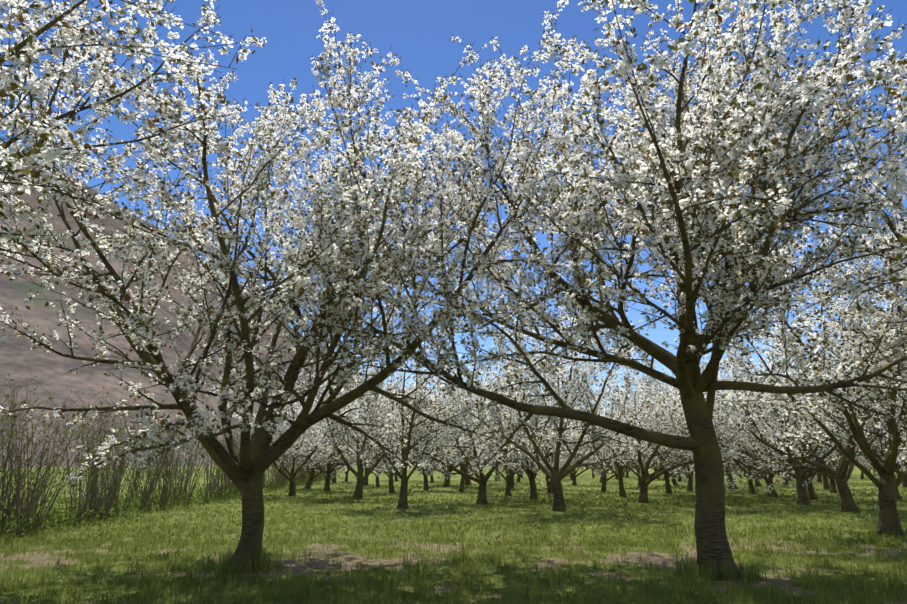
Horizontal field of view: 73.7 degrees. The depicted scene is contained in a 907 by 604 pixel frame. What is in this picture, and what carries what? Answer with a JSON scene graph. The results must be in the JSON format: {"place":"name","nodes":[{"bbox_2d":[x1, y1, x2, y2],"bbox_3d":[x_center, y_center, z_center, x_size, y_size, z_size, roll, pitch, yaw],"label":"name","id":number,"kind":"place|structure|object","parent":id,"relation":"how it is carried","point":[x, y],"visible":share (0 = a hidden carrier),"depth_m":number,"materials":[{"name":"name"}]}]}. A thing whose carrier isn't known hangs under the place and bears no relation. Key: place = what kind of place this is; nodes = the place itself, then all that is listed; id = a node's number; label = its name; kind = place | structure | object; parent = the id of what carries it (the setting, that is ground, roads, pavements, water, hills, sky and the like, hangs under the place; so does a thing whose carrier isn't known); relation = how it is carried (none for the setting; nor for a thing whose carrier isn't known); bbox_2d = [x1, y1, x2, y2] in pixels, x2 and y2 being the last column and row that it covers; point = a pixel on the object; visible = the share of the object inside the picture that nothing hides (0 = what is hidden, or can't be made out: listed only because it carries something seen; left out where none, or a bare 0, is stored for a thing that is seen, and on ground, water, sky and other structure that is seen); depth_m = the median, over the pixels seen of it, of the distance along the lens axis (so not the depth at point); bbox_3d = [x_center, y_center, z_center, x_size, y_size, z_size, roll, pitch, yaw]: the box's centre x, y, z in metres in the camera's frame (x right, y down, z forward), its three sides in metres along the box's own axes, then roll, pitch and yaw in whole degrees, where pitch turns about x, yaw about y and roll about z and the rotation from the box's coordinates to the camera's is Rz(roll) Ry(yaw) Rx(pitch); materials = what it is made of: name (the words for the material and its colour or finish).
{"place":"outdoors","nodes":[
{"label":"outdoors","id":0,"kind":"place"},
{"bbox_2d":[0,154,610,467],"bbox_3d":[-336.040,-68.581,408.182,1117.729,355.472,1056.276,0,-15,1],"label":"hill","id":1,"kind":"structure","parent":0,"point":[19,357],"depth_m":210.14,"materials":[{"name":"brown soil"}]},
{"bbox_2d":[0,464,906,603],"bbox_3d":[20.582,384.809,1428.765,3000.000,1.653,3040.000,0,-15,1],"label":"ground","id":2,"kind":"structure","parent":0,"point":[663,558],"depth_m":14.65,"materials":[{"name":"green plant"}]},
{"bbox_2d":[0,0,266,260],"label":"cherry tree","id":3,"kind":"object","parent":2,"relation":"on","point":[23,54],"visible":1,"depth_m":7.03,"materials":[{"name":"white plant"}]},
{"bbox_2d":[0,372,348,543],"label":"hedge shrub","id":4,"kind":"object","parent":2,"relation":"on","point":[97,504],"visible":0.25,"depth_m":19.92,"materials":[{"name":"green plant"}]},
{"bbox_2d":[227,366,362,495],"bbox_3d":[-9.021,7.845,36.100,7.774,7.811,8.885,-6,-16,22],"label":"cherry tree","id":5,"kind":"object","parent":2,"relation":"on","point":[314,452],"visible":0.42,"depth_m":35.23,"materials":[{"name":"white plant"}]},
{"bbox_2d":[0,0,632,573],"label":"cherry tree","id":6,"kind":"object","parent":2,"relation":"on","point":[250,462],"visible":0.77,"depth_m":10.31,"materials":[{"name":"white plant"}]},
{"bbox_2d":[289,397,365,488],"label":"cherry tree","id":7,"kind":"object","parent":2,"relation":"on","point":[312,476],"visible":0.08,"depth_m":47.18,"materials":[{"name":"white plant"}]},
{"bbox_2d":[290,387,371,490],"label":"cherry tree","id":8,"kind":"object","parent":2,"relation":"on","point":[328,470],"visible":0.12,"depth_m":42.28,"materials":[{"name":"white plant"}]},
{"bbox_2d":[306,422,355,482],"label":"cherry tree","id":9,"kind":"object","parent":2,"relation":"on","point":[334,475],"visible":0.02,"depth_m":60.22,"materials":[{"name":"white plant"}]},
{"bbox_2d":[313,444,370,480],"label":"cherry tree","id":10,"kind":"object","parent":2,"relation":"on","point":[346,476],"visible":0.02,"depth_m":66.22,"materials":[{"name":"plant"}]},
{"bbox_2d":[296,361,438,498],"bbox_3d":[-4.671,7.015,33.256,8.404,8.029,6.804,8,-17,-28],"label":"cherry tree","id":11,"kind":"object","parent":2,"relation":"on","point":[361,478],"visible":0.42,"depth_m":32.61,"materials":[{"name":"white plant"}]},
{"bbox_2d":[342,392,405,484],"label":"cherry tree","id":12,"kind":"object","parent":2,"relation":"on","point":[365,482],"visible":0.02,"depth_m":55.28,"materials":[{"name":"white plant"}]},
{"bbox_2d":[345,414,426,486],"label":"cherry tree","id":13,"kind":"object","parent":2,"relation":"on","point":[377,471],"visible":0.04,"depth_m":50.22,"materials":[{"name":"white plant"}]},
{"bbox_2d":[374,409,400,480],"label":"cherry tree","id":14,"kind":"object","parent":2,"relation":"on","point":[395,478],"depth_m":68.77,"materials":[{"name":"white plant"}]},
{"bbox_2d":[343,359,436,492],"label":"cherry tree","id":15,"kind":"object","parent":2,"relation":"on","point":[391,484],"visible":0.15,"depth_m":39.37,"materials":[{"name":"white plant"}]},
{"bbox_2d":[343,324,488,508],"bbox_3d":[-2.140,5.231,26.672,5.928,8.035,7.299,12,-19,-37],"label":"cherry tree","id":16,"kind":"object","parent":2,"relation":"on","point":[403,496],"visible":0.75,"depth_m":25.63,"materials":[{"name":"white plant"}]},
{"bbox_2d":[372,396,471,489],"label":"cherry tree","id":17,"kind":"object","parent":2,"relation":"on","point":[426,486],"visible":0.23,"depth_m":43.93,"materials":[{"name":"white plant"}]},
{"bbox_2d":[412,448,451,482],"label":"cherry tree","id":18,"kind":"object","parent":2,"relation":"on","point":[431,479],"depth_m":62.52,"materials":[{"name":"white plant"}]},
{"bbox_2d":[401,395,488,486],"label":"cherry tree","id":19,"kind":"object","parent":2,"relation":"on","point":[446,483],"visible":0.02,"depth_m":49.85,"materials":[{"name":"white plant"}]},
{"bbox_2d":[433,377,508,491],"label":"cherry tree","id":20,"kind":"object","parent":2,"relation":"on","point":[463,478],"visible":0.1,"depth_m":42.35,"materials":[{"name":"white plant"}]},
{"bbox_2d":[366,350,578,503],"bbox_3d":[1.351,5.943,29.548,10.743,8.154,7.431,-4,-20,6],"label":"cherry tree","id":21,"kind":"object","parent":2,"relation":"on","point":[481,480],"visible":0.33,"depth_m":28.92,"materials":[{"name":"white plant"}]},
{"bbox_2d":[429,375,523,484],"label":"cherry tree","id":22,"kind":"object","parent":2,"relation":"on","point":[468,481],"depth_m":55.03,"materials":[{"name":"white plant"}]},
{"bbox_2d":[473,414,507,480],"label":"cherry tree","id":23,"kind":"object","parent":2,"relation":"on","point":[496,472],"depth_m":69.69,"materials":[{"name":"plant"}]},
{"bbox_2d":[497,464,523,481],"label":"cherry tree","id":24,"kind":"object","parent":2,"relation":"on","point":[518,477],"depth_m":64.36,"materials":[{"name":"plant"}]},
{"bbox_2d":[464,383,579,495],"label":"cherry tree","id":25,"kind":"object","parent":2,"relation":"on","point":[508,485],"visible":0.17,"depth_m":36.42,"materials":[{"name":"white plant"}]},
{"bbox_2d":[469,364,583,487],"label":"cherry tree","id":26,"kind":"object","parent":2,"relation":"on","point":[512,480],"visible":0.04,"depth_m":47.29,"materials":[{"name":"white plant"}]},
{"bbox_2d":[462,341,621,499],"bbox_3d":[4.813,6.371,32.671,10.020,8.924,5.820,-16,-22,46],"label":"cherry tree","id":27,"kind":"object","parent":2,"relation":"on","point":[530,474],"visible":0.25,"depth_m":31.95,"materials":[{"name":"white plant"}]},
{"bbox_2d":[423,278,661,510],"bbox_3d":[4.076,3.919,25.488,11.577,10.060,8.008,1,-15,-4],"label":"cherry tree","id":28,"kind":"object","parent":2,"relation":"on","point":[556,476],"visible":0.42,"depth_m":24.85,"materials":[{"name":"white plant"}]},
{"bbox_2d":[506,378,582,492],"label":"cherry tree","id":29,"kind":"object","parent":2,"relation":"on","point":[549,485],"visible":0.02,"depth_m":39.93,"materials":[{"name":"white plant"}]},
{"bbox_2d":[560,453,588,478],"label":"cherry tree","id":30,"kind":"object","parent":2,"relation":"on","point":[571,476],"visible":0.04,"depth_m":74.33,"materials":[{"name":"white plant"}]},
{"bbox_2d":[553,433,604,484],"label":"cherry tree","id":31,"kind":"object","parent":2,"relation":"on","point":[561,462],"visible":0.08,"depth_m":53.90,"materials":[{"name":"white plant"}]},
{"bbox_2d":[278,0,906,580],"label":"cherry tree","id":32,"kind":"object","parent":2,"relation":"on","point":[698,214],"visible":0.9,"depth_m":9.88,"materials":[{"name":"white plant"}]},
{"bbox_2d":[576,455,614,473],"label":"cherry tree","id":33,"kind":"object","parent":2,"relation":"on","point":[605,465],"visible":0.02,"depth_m":68.17,"materials":[{"name":"white plant"}]},
{"bbox_2d":[584,449,624,482],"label":"cherry tree","id":34,"kind":"object","parent":2,"relation":"on","point":[600,481],"visible":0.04,"depth_m":62.57,"materials":[{"name":"white plant"}]},
{"bbox_2d":[566,369,656,496],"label":"cherry tree","id":35,"kind":"object","parent":2,"relation":"on","point":[619,474],"visible":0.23,"depth_m":35.44,"materials":[{"name":"white plant"}]},
{"bbox_2d":[574,382,649,491],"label":"cherry tree","id":36,"kind":"object","parent":2,"relation":"on","point":[605,479],"visible":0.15,"depth_m":41.99,"materials":[{"name":"white plant"}]},
{"bbox_2d":[600,383,666,486],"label":"cherry tree","id":37,"kind":"object","parent":2,"relation":"on","point":[638,471],"visible":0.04,"depth_m":50.30,"materials":[{"name":"white plant"}]},
{"bbox_2d":[624,465,643,477],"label":"cherry tree","id":38,"kind":"object","parent":2,"relation":"on","point":[627,473],"visible":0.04,"depth_m":83.36,"materials":[{"name":"plant"}]},
{"bbox_2d":[536,353,752,502],"bbox_3d":[9.936,6.311,30.500,8.989,8.030,10.194,10,-18,-34],"label":"cherry tree","id":39,"kind":"object","parent":2,"relation":"on","point":[646,480],"visible":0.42,"depth_m":29.10,"materials":[{"name":"white plant"}]},
{"bbox_2d":[638,453,692,484],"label":"cherry tree","id":40,"kind":"object","parent":2,"relation":"on","point":[674,480],"depth_m":53.92,"materials":[{"name":"plant"}]},
{"bbox_2d":[614,364,722,493],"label":"cherry tree","id":41,"kind":"object","parent":2,"relation":"on","point":[667,475],"visible":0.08,"depth_m":38.85,"materials":[{"name":"white plant"}]},
{"bbox_2d":[642,393,737,490],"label":"cherry tree","id":42,"kind":"object","parent":2,"relation":"on","point":[690,483],"visible":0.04,"depth_m":42.61,"materials":[{"name":"white plant"}]},
{"bbox_2d":[637,364,760,477],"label":"cherry tree","id":43,"kind":"object","parent":2,"relation":"on","point":[691,467],"visible":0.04,"depth_m":33.49,"materials":[{"name":"white plant"}]},
{"bbox_2d":[645,369,763,488],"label":"cherry tree","id":44,"kind":"object","parent":2,"relation":"on","point":[728,475],"visible":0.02,"depth_m":46.32,"materials":[{"name":"white plant"}]},
{"bbox_2d":[725,412,763,486],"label":"cherry tree","id":45,"kind":"object","parent":2,"relation":"on","point":[757,482],"visible":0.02,"depth_m":51.02,"materials":[{"name":"white plant"}]},
{"bbox_2d":[716,382,780,493],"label":"cherry tree","id":46,"kind":"object","parent":2,"relation":"on","point":[751,486],"depth_m":38.19,"materials":[{"name":"white plant"}]},
{"bbox_2d":[678,375,822,496],"bbox_3d":[17.244,7.675,35.713,11.160,8.092,7.095,10,-18,-34],"label":"cherry tree","id":47,"kind":"object","parent":2,"relation":"on","point":[773,493],"visible":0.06,"depth_m":35.09,"materials":[{"name":"white plant"}]},
{"bbox_2d":[632,291,906,511],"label":"cherry tree","id":48,"kind":"object","parent":2,"relation":"on","point":[841,473],"visible":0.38,"depth_m":25.37,"materials":[{"name":"white plant"}]},
{"bbox_2d":[755,401,806,484],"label":"cherry tree","id":49,"kind":"object","parent":2,"relation":"on","point":[786,481],"depth_m":54.31,"materials":[{"name":"brown plant"}]},
{"bbox_2d":[659,145,906,535],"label":"cherry tree","id":50,"kind":"object","parent":2,"relation":"on","point":[888,483],"visible":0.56,"depth_m":16.74,"materials":[{"name":"white plant"}]},
{"bbox_2d":[684,321,905,504],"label":"cherry tree","id":51,"kind":"object","parent":2,"relation":"on","point":[799,476],"visible":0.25,"depth_m":29.45,"materials":[{"name":"white plant"}]},
{"bbox_2d":[739,374,860,499],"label":"cherry tree","id":52,"kind":"object","parent":2,"relation":"on","point":[812,494],"visible":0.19,"depth_m":32.38,"materials":[{"name":"white plant"}]},
{"bbox_2d":[743,95,906,379],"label":"cherry tree","id":53,"kind":"object","parent":2,"relation":"on","point":[846,275],"visible":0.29,"depth_m":12.03,"materials":[{"name":"white plant"}]},
{"bbox_2d":[750,303,906,480],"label":"cherry tree","id":54,"kind":"object","parent":2,"relation":"on","point":[839,428],"visible":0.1,"depth_m":21.26,"materials":[{"name":"white plant"}]},
{"bbox_2d":[764,397,899,492],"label":"cherry tree","id":55,"kind":"object","parent":2,"relation":"on","point":[833,489],"depth_m":39.54,"materials":[{"name":"white plant"}]},
{"bbox_2d":[799,422,878,488],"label":"cherry tree","id":56,"kind":"object","parent":2,"relation":"on","point":[826,485],"depth_m":45.61,"materials":[{"name":"brown plant"}]},
{"bbox_2d":[816,456,871,481],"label":"cherry tree","id":57,"kind":"object","parent":2,"relation":"on","point":[819,477],"depth_m":62.90,"materials":[{"name":"brown plant"}]},
{"bbox_2d":[801,10,906,315],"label":"cherry tree","id":58,"kind":"object","parent":2,"relation":"on","point":[865,174],"visible":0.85,"depth_m":6.39,"materials":[{"name":"white plant"}]},
{"bbox_2d":[816,358,906,499],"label":"cherry tree","id":59,"kind":"object","parent":2,"relation":"on","point":[897,495],"visible":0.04,"depth_m":31.86,"materials":[{"name":"white plant"}]},
{"bbox_2d":[859,456,875,478],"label":"cherry tree","id":60,"kind":"object","parent":2,"relation":"on","point":[862,475],"depth_m":76.74,"materials":[{"name":"brown plant"}]},
{"bbox_2d":[857,438,906,486],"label":"cherry tree","id":61,"kind":"object","parent":2,"relation":"on","point":[904,483],"visible":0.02,"depth_m":49.57,"materials":[{"name":"white plant"}]},
{"bbox_2d":[0,0,906,418],"label":"sky","id":62,"kind":"structure","parent":0,"point":[419,32],"materials":[{"name":"blue"}]}
]}

